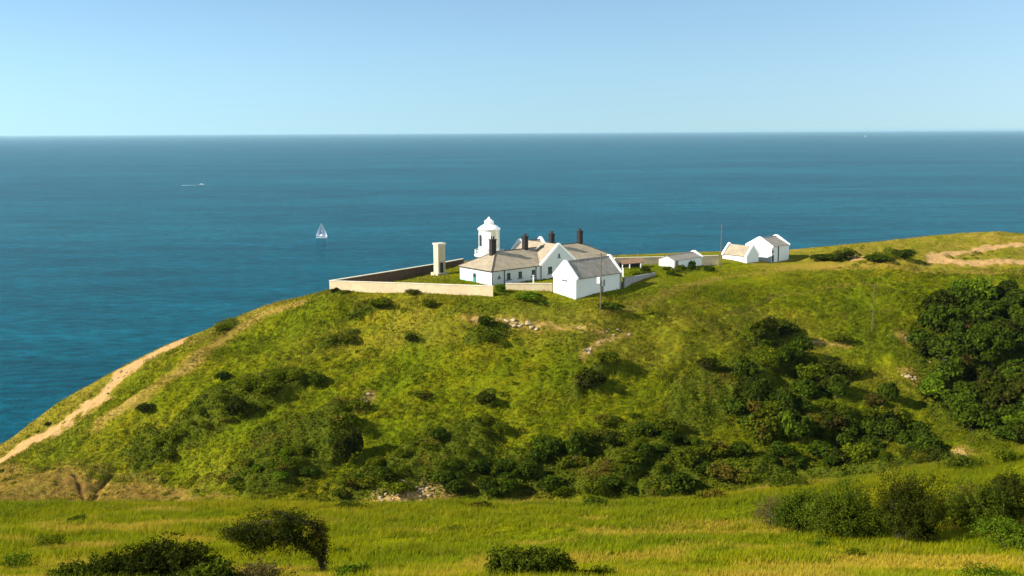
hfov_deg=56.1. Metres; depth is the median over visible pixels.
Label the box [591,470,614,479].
thicket bush
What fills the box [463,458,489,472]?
thicket bush
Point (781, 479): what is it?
crest bush
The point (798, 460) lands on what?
thicket bush
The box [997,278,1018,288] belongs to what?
thicket bush
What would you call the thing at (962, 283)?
thicket bush
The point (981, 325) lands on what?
thicket bush
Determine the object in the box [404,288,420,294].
bush
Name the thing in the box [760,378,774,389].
thicket bush
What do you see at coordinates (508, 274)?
window
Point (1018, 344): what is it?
thicket bush
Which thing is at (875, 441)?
thicket bush
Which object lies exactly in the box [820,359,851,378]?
thicket bush
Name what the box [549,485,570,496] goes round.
thicket bush
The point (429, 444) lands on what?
thicket bush
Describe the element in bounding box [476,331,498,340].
bush
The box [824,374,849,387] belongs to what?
thicket bush
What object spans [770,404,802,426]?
thicket bush
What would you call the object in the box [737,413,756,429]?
thicket bush
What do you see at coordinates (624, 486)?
thicket bush
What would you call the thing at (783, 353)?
thicket bush
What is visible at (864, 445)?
thicket bush
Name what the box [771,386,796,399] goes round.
thicket bush
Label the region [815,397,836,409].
thicket bush
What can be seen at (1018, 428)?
thicket bush
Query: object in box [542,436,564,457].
bush
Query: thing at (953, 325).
thicket bush
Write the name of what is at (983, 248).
sandy track
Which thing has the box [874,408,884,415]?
thicket bush
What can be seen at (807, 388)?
thicket bush
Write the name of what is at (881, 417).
thicket bush
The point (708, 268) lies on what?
thicket bush
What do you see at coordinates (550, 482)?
thicket bush
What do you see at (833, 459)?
thicket bush
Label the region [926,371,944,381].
thicket bush
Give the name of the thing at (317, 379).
bush
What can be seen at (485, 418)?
thicket bush
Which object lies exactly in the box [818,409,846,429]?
thicket bush
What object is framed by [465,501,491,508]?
crest bush
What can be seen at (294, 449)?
thicket bush
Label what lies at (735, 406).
thicket bush
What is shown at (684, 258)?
store
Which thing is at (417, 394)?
bush
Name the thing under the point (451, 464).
thicket bush
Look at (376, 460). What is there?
thicket bush
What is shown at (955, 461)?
crest bush
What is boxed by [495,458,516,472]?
thicket bush
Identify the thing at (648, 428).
thicket bush
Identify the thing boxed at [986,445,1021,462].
crest bush
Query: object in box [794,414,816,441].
thicket bush
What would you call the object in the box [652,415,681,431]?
thicket bush
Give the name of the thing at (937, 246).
plateau grass
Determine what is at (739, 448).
thicket bush
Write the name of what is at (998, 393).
thicket bush
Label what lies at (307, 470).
thicket bush
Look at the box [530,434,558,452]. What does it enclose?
thicket bush
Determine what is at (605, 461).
scrub
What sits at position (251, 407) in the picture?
thicket bush
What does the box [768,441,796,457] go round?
thicket bush
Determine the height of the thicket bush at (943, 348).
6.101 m
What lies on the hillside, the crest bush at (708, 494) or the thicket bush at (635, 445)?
the thicket bush at (635, 445)
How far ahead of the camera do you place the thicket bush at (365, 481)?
152.76 m
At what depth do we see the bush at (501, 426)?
162.85 m
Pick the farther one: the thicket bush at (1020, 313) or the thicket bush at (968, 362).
the thicket bush at (1020, 313)
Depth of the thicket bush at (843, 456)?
157.23 m
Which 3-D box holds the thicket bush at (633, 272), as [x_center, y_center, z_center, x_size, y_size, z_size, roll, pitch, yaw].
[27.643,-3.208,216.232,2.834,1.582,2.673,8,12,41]
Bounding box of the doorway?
[440,262,442,272]
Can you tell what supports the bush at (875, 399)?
on the hillside
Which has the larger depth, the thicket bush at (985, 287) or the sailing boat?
the sailing boat
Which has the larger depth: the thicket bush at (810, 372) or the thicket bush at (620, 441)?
the thicket bush at (810, 372)
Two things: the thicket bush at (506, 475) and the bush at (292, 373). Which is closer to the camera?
the thicket bush at (506, 475)
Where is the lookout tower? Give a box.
[431,242,448,275]
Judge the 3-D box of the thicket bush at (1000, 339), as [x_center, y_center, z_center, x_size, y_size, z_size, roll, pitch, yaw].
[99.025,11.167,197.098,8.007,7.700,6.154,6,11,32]
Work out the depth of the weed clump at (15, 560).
51.39 m
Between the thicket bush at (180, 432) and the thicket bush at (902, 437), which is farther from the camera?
the thicket bush at (180, 432)
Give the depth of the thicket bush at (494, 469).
155.71 m
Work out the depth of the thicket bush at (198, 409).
170.22 m
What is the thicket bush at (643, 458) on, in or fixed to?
on the hillside
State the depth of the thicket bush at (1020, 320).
204.70 m
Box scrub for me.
[114,247,1023,501]
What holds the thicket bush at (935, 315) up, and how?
on the hillside
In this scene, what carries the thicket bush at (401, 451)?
on the hillside
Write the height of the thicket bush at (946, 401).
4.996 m
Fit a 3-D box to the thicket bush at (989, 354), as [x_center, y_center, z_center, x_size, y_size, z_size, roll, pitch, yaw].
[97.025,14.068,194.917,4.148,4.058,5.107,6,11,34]
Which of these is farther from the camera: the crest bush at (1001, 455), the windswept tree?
the crest bush at (1001, 455)
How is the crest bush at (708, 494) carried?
on the meadow
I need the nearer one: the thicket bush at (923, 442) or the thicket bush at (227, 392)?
the thicket bush at (923, 442)
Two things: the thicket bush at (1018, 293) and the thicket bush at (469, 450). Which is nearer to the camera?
the thicket bush at (469, 450)
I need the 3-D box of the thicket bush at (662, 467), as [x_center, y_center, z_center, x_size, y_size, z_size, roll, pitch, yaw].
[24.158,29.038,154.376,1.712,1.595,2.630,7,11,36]
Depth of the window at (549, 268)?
217.23 m
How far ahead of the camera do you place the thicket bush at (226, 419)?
168.67 m
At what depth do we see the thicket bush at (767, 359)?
181.14 m
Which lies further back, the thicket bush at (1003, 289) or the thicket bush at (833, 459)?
the thicket bush at (1003, 289)
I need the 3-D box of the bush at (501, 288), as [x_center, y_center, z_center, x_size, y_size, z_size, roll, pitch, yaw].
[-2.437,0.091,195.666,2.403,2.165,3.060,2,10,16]
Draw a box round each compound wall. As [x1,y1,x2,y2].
[329,258,463,286]
[329,280,492,296]
[506,283,552,290]
[614,255,718,264]
[623,273,655,287]
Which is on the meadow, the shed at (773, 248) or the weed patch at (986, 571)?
the weed patch at (986, 571)
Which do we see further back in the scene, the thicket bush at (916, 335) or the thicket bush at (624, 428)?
the thicket bush at (916, 335)
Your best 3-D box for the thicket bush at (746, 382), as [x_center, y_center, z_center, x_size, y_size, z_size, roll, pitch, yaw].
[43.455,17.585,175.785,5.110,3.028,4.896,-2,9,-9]
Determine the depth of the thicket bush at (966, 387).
181.25 m
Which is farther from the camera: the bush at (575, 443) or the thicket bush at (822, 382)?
the thicket bush at (822, 382)
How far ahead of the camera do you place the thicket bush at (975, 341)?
195.96 m
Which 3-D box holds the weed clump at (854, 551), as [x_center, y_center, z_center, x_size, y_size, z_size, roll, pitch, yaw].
[20.215,15.769,56.690,1.170,0.921,1.048,0,9,0]
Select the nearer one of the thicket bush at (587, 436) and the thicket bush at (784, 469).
the thicket bush at (784, 469)
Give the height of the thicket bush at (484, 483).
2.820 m
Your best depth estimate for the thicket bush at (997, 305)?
212.85 m
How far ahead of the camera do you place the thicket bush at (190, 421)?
169.92 m
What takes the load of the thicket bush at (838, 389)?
on the hillside
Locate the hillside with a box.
[0,231,1023,502]
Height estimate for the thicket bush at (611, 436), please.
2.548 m
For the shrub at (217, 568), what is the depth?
38.93 m
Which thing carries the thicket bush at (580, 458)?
on the hillside
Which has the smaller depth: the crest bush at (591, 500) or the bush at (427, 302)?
the crest bush at (591, 500)
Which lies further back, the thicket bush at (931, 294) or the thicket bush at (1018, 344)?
the thicket bush at (931, 294)
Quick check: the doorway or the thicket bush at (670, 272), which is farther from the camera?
the doorway
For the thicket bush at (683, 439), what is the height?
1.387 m
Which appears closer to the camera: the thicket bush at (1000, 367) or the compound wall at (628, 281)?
the thicket bush at (1000, 367)
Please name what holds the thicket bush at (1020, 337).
on the hillside
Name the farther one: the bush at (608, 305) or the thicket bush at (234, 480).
the bush at (608, 305)
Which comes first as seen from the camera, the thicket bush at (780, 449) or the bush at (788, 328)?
the thicket bush at (780, 449)
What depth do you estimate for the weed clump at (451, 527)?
68.71 m
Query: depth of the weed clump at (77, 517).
72.07 m
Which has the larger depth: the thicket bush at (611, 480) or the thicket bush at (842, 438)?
the thicket bush at (842, 438)
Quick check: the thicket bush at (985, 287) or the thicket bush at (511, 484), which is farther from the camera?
the thicket bush at (985, 287)
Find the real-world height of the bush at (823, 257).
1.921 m
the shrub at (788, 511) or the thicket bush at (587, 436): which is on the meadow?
the shrub at (788, 511)
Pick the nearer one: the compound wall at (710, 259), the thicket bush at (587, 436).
the thicket bush at (587, 436)
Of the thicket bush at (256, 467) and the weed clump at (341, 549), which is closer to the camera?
the weed clump at (341, 549)
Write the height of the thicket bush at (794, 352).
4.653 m
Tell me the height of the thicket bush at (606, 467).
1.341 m
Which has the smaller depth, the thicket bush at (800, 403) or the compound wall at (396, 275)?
the thicket bush at (800, 403)
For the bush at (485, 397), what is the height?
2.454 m
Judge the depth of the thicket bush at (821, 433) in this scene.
164.87 m
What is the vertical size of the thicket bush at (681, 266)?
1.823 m
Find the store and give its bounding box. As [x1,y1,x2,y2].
[659,250,702,266]
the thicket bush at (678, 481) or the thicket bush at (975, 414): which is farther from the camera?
the thicket bush at (975, 414)
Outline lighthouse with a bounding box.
[474,217,503,257]
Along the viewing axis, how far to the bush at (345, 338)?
185.14 m
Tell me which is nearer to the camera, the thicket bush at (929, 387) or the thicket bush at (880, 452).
the thicket bush at (880, 452)
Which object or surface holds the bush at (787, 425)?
on the hillside
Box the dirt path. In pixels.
[0,337,186,462]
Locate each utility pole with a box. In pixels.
[597,253,604,308]
[720,225,721,265]
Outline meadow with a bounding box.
[0,455,1023,573]
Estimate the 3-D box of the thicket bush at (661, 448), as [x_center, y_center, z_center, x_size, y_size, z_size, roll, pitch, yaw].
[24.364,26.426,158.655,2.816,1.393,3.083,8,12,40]
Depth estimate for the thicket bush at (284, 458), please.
157.72 m
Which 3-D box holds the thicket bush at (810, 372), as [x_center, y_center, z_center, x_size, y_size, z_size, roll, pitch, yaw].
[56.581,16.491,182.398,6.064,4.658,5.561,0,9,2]
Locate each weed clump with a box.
[0,546,41,569]
[33,532,66,548]
[66,513,86,521]
[331,546,349,553]
[441,524,464,530]
[673,538,698,543]
[808,538,836,549]
[843,546,863,556]
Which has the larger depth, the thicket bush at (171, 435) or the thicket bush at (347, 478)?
the thicket bush at (171, 435)
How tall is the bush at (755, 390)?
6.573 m
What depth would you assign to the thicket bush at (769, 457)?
155.74 m
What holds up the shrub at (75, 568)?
on the meadow
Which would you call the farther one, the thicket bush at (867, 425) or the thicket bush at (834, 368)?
the thicket bush at (834, 368)
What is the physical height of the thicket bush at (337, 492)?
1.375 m
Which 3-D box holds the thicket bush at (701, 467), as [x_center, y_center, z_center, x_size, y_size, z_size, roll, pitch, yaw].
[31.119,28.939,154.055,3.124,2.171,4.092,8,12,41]
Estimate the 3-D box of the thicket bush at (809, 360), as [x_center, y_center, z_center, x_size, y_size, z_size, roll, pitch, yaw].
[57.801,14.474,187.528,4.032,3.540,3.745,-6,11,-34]
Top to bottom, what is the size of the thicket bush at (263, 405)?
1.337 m
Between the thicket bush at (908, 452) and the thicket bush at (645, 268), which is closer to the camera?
the thicket bush at (908, 452)
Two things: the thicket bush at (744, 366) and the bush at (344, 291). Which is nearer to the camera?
the thicket bush at (744, 366)
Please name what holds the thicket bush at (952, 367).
on the hillside
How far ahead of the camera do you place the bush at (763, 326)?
191.95 m
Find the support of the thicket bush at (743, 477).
on the hillside
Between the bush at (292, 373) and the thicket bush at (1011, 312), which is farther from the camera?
the thicket bush at (1011, 312)
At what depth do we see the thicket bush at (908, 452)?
156.96 m
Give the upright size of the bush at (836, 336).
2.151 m
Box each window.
[506,273,511,280]
[518,271,522,278]
[547,266,552,274]
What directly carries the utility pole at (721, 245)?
on the hillside
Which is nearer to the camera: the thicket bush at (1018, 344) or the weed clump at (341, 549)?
the weed clump at (341, 549)
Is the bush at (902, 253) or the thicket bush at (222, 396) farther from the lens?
the bush at (902, 253)
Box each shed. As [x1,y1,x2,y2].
[721,242,759,262]
[745,234,789,262]
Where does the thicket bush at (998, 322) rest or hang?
on the hillside
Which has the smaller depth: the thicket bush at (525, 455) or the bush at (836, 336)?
the thicket bush at (525, 455)
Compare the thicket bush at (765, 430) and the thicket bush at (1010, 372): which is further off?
the thicket bush at (1010, 372)
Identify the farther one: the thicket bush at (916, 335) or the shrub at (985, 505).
the thicket bush at (916, 335)
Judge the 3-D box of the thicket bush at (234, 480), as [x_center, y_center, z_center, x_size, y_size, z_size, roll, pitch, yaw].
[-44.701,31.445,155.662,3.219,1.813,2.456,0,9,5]
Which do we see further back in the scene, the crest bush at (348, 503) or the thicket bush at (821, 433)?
the thicket bush at (821, 433)
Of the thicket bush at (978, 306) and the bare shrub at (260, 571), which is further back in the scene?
the thicket bush at (978, 306)
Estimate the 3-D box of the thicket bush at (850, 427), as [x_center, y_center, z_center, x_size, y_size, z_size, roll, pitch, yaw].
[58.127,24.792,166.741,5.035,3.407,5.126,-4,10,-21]
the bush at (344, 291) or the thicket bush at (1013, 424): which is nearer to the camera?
the thicket bush at (1013, 424)
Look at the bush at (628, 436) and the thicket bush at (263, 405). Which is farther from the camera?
the thicket bush at (263, 405)
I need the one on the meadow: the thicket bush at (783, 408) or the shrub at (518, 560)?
the shrub at (518, 560)
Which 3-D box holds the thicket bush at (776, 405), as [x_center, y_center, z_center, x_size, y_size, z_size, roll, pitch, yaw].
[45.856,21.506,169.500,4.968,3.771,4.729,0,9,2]
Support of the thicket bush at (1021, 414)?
on the hillside
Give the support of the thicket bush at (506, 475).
on the hillside
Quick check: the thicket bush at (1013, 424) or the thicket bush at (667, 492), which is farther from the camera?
the thicket bush at (1013, 424)
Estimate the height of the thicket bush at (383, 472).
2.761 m
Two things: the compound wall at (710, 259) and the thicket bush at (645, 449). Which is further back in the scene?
the compound wall at (710, 259)
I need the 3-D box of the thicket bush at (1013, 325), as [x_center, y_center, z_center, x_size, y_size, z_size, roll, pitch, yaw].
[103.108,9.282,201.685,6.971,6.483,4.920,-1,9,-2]
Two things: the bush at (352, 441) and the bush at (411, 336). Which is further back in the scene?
the bush at (411, 336)
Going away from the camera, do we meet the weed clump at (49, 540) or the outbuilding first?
the weed clump at (49, 540)
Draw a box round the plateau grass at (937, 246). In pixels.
[446,231,1023,285]
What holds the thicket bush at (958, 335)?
on the hillside
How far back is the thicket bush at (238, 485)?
153.61 m
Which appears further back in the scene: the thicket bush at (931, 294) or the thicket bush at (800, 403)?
the thicket bush at (931, 294)
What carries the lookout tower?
on the hillside
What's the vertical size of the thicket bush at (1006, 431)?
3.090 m
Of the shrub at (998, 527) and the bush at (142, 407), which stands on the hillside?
the bush at (142, 407)
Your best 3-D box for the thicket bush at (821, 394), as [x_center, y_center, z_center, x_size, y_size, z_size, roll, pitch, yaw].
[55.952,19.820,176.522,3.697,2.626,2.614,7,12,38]
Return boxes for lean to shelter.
[619,258,644,268]
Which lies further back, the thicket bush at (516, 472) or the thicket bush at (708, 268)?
the thicket bush at (708, 268)
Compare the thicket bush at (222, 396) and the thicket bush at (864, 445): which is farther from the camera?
the thicket bush at (222, 396)
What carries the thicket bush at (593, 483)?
on the hillside
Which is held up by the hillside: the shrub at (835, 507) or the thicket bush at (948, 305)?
the thicket bush at (948, 305)
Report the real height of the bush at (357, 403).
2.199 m
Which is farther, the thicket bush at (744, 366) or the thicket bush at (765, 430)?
the thicket bush at (744, 366)
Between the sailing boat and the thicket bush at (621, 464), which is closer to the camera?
the thicket bush at (621, 464)
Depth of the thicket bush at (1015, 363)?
189.27 m
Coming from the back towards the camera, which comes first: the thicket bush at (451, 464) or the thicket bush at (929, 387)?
the thicket bush at (929, 387)
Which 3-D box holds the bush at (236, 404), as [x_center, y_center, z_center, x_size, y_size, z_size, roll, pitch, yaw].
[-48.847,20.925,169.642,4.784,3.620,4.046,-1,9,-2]
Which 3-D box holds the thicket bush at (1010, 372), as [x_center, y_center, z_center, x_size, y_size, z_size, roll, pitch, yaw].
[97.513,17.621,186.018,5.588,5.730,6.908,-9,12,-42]
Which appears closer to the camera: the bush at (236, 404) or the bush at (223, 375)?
the bush at (236, 404)
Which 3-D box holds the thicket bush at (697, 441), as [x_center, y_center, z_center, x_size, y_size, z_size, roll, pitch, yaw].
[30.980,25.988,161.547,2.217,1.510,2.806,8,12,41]
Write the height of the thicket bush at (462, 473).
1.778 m
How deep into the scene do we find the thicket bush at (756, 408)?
168.56 m
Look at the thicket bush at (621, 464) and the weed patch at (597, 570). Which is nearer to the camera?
the weed patch at (597, 570)
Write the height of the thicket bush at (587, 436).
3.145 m
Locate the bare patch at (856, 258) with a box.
[848,254,863,260]
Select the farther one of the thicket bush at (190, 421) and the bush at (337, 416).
the thicket bush at (190, 421)
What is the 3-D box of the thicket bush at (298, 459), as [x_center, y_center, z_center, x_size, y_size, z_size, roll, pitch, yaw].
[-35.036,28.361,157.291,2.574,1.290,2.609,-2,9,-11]
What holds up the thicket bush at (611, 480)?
on the hillside
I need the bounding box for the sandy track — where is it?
[928,242,1023,256]
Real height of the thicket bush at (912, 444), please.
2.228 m
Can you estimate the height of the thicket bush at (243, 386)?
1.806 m
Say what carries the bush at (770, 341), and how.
on the hillside
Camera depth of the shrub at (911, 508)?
61.83 m
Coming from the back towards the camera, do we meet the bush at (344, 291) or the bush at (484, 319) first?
the bush at (344, 291)
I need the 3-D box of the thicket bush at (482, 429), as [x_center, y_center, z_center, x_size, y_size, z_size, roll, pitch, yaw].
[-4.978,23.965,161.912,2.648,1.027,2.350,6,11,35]
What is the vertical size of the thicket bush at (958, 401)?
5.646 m
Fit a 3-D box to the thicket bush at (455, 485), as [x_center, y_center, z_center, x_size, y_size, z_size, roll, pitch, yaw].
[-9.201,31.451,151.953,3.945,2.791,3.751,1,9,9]
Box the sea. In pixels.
[0,130,1023,443]
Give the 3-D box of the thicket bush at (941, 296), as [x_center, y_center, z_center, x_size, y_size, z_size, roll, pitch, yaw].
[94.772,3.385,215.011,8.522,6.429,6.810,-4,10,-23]
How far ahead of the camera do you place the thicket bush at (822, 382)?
178.23 m
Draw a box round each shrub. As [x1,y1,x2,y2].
[44,552,120,575]
[80,531,231,575]
[176,556,242,575]
[230,555,299,575]
[482,544,580,575]
[747,491,787,528]
[766,486,826,534]
[793,475,897,542]
[862,456,951,543]
[936,476,1018,528]
[967,513,1023,553]
[979,466,1023,522]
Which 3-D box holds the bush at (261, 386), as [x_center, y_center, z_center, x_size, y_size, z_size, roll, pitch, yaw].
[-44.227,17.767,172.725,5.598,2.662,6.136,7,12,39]
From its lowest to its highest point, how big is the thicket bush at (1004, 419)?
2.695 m
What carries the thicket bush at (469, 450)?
on the hillside
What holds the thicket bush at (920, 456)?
on the hillside
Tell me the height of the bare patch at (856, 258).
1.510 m
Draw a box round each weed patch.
[576,564,619,575]
[952,561,1023,575]
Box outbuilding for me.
[552,254,621,299]
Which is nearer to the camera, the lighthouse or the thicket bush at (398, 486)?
the thicket bush at (398, 486)
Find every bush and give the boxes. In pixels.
[135,403,154,412]
[159,450,177,459]
[161,430,177,439]
[175,428,189,436]
[187,420,196,424]
[190,405,209,414]
[199,420,212,427]
[214,371,230,380]
[214,393,228,400]
[216,325,230,329]
[217,390,231,395]
[221,415,235,421]
[222,395,247,415]
[227,476,243,484]
[229,480,245,489]
[237,377,260,386]
[238,381,257,389]
[239,458,254,467]
[240,470,250,475]
[241,403,259,411]
[248,378,284,392]
[251,463,263,471]
[255,403,268,408]
[267,371,287,380]
[267,462,278,468]
[273,471,289,479]
[275,459,295,470]
[278,367,303,380]
[278,447,289,456]
[282,456,290,460]
[284,444,304,455]
[291,456,305,463]
[298,465,317,476]
[299,446,312,454]
[306,374,327,385]
[327,408,357,426]
[330,487,346,497]
[333,425,363,465]
[333,499,370,509]
[337,473,360,485]
[338,290,350,293]
[338,334,357,340]
[346,398,369,409]
[352,475,379,487]
[366,455,385,467]
[368,297,392,306]
[370,466,395,480]
[383,478,414,495]
[388,463,410,474]
[393,447,411,456]
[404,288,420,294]
[404,333,417,341]
[413,389,430,400]
[419,439,442,449]
[421,298,436,306]
[424,427,446,439]
[426,470,453,482]
[440,458,460,468]
[441,479,465,493]
[455,469,469,477]
[458,446,473,454]
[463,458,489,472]
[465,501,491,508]
[474,475,497,490]
[475,391,495,404]
[475,426,490,432]
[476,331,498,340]
[477,316,495,324]
[477,413,494,422]
[485,462,501,474]
[486,482,509,496]
[492,421,508,433]
[492,478,507,488]
[495,283,505,292]
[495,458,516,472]
[501,478,518,493]
[502,471,513,479]
[510,468,521,477]
[514,291,542,299]
[516,461,539,478]
[519,458,537,462]
[521,448,534,459]
[528,449,548,461]
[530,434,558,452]
[535,475,566,490]
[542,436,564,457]
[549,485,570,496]
[550,451,577,469]
[561,431,586,455]
[567,427,595,442]
[569,454,591,466]
[575,367,606,388]
[581,496,608,505]
[582,444,602,457]
[582,477,608,494]
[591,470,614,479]
[594,350,619,363]
[594,414,621,424]
[597,302,624,309]
[597,473,619,485]
[598,429,625,444]
[600,463,615,470]
[611,461,627,469]
[612,439,628,444]
[612,481,632,491]
[613,449,641,463]
[615,388,625,392]
[617,422,642,438]
[617,431,643,440]
[622,463,638,473]
[626,411,639,418]
[626,437,644,449]
[629,270,640,275]
[629,436,648,444]
[634,421,658,437]
[634,455,646,463]
[636,443,656,457]
[640,266,650,271]
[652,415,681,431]
[653,444,668,452]
[657,463,667,472]
[658,489,674,496]
[660,429,675,441]
[661,470,695,495]
[666,270,675,275]
[673,444,702,465]
[674,264,686,269]
[674,436,689,442]
[688,264,696,269]
[688,438,703,444]
[693,488,727,499]
[694,461,715,472]
[696,357,721,369]
[700,437,731,460]
[703,266,714,271]
[704,461,735,480]
[721,398,749,415]
[729,440,753,457]
[733,357,760,378]
[733,471,755,484]
[734,375,762,390]
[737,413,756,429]
[740,415,781,446]
[742,380,768,403]
[745,400,775,417]
[750,315,778,336]
[753,344,780,361]
[754,336,779,347]
[757,352,779,369]
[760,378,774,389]
[760,399,785,416]
[760,453,777,462]
[763,471,815,487]
[766,386,776,392]
[767,388,793,409]
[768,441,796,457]
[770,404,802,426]
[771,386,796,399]
[772,347,790,366]
[776,410,795,441]
[777,320,800,337]
[777,467,793,474]
[778,457,792,466]
[783,344,805,364]
[788,382,800,392]
[788,395,815,411]
[789,453,805,467]
[790,335,812,352]
[793,363,824,382]
[793,379,821,398]
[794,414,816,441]
[797,353,818,366]
[805,413,823,423]
[806,391,826,399]
[806,439,831,457]
[809,254,839,259]
[813,373,840,394]
[813,427,829,440]
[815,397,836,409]
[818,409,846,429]
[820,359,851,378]
[822,455,839,464]
[823,447,849,464]
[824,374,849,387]
[825,382,847,399]
[826,331,853,341]
[830,420,858,438]
[831,432,853,446]
[832,400,855,414]
[835,251,854,257]
[840,412,856,423]
[840,442,875,464]
[847,364,872,375]
[851,442,876,456]
[853,434,886,449]
[857,416,880,436]
[858,407,875,418]
[861,254,894,260]
[863,393,888,406]
[872,406,911,425]
[873,417,901,443]
[873,448,891,458]
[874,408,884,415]
[876,381,899,401]
[876,410,895,423]
[877,453,890,460]
[891,249,915,256]
[894,429,909,444]
[899,446,915,459]
[903,419,927,429]
[904,441,921,449]
[905,429,916,439]
[906,327,937,345]
[909,449,933,463]
[912,436,943,449]
[913,337,936,354]
[916,302,950,332]
[916,428,936,437]
[918,377,950,398]
[919,289,953,310]
[922,445,950,461]
[925,336,968,361]
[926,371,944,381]
[930,288,946,295]
[935,448,986,469]
[936,356,966,382]
[940,392,982,411]
[943,318,965,333]
[944,296,959,311]
[945,332,967,345]
[946,309,965,324]
[946,334,958,341]
[949,306,971,319]
[949,393,983,410]
[950,279,975,289]
[950,284,985,308]
[950,402,996,431]
[952,380,976,397]
[960,328,989,354]
[960,353,973,370]
[964,297,998,321]
[964,313,988,329]
[965,366,1006,388]
[967,362,990,379]
[969,381,983,396]
[970,277,997,297]
[972,320,990,331]
[974,378,1022,410]
[976,325,1015,354]
[978,348,1001,364]
[986,316,1008,324]
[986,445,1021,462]
[989,299,1005,313]
[989,317,1019,337]
[989,424,1021,439]
[991,282,1014,297]
[991,320,1003,328]
[995,403,1023,417]
[996,359,1023,371]
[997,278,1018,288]
[997,415,1021,424]
[999,293,1022,310]
[1000,366,1023,387]
[1000,420,1023,433]
[1001,361,1023,370]
[1003,287,1023,296]
[1004,304,1022,318]
[1005,370,1023,397]
[1006,291,1023,306]
[1008,340,1023,351]
[1011,316,1023,330]
[1013,308,1023,317]
[1014,420,1023,439]
[1015,330,1023,348]
[1017,393,1023,404]
[1017,410,1023,420]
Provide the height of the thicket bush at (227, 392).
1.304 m
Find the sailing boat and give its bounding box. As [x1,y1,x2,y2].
[316,223,327,238]
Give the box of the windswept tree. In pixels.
[212,504,334,572]
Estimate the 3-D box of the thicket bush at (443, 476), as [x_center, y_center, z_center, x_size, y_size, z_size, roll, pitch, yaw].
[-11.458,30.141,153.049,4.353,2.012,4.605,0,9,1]
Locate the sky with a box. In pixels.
[0,0,1023,134]
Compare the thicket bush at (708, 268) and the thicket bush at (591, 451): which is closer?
the thicket bush at (591, 451)
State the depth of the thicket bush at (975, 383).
183.57 m
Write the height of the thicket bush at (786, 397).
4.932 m
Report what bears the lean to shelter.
on the hillside
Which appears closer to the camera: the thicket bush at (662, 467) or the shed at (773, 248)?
the thicket bush at (662, 467)
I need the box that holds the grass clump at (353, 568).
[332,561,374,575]
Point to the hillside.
(78, 485)
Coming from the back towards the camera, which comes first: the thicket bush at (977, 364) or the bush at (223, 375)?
the thicket bush at (977, 364)
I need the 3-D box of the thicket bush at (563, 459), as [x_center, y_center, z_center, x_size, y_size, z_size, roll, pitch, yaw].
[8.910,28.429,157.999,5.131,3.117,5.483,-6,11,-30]
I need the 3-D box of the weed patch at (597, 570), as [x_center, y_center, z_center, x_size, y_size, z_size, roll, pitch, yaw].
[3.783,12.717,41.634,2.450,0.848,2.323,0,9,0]
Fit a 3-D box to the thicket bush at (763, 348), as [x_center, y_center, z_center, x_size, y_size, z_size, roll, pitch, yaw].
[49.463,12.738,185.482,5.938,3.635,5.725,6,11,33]
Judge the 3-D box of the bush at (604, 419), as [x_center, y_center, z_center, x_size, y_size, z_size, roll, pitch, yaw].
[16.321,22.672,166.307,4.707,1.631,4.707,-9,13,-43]
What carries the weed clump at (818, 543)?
on the meadow
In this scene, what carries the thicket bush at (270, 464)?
on the hillside
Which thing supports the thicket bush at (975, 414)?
on the hillside
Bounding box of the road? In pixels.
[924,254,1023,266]
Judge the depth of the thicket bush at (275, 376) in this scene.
174.53 m
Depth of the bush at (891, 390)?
177.26 m
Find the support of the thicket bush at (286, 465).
on the hillside
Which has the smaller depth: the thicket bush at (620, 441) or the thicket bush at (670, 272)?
the thicket bush at (620, 441)
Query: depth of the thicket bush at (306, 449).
160.21 m
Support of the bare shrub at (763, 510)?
on the meadow
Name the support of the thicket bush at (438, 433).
on the hillside
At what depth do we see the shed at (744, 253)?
243.97 m
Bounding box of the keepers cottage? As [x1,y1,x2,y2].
[458,228,614,285]
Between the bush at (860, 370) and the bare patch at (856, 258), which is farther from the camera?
the bare patch at (856, 258)
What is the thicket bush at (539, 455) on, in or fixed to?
on the hillside
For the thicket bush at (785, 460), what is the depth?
156.06 m
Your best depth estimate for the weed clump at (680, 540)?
63.16 m
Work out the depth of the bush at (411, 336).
181.08 m
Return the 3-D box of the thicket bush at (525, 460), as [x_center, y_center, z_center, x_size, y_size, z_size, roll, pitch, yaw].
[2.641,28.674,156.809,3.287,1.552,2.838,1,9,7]
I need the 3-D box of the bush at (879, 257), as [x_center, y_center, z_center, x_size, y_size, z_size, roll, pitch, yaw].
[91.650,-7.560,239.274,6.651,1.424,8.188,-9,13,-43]
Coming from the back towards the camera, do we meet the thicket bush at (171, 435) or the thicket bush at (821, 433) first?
the thicket bush at (171, 435)
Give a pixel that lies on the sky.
(68, 67)
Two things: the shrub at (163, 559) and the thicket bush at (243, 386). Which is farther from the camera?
the thicket bush at (243, 386)
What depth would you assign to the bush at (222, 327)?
198.42 m

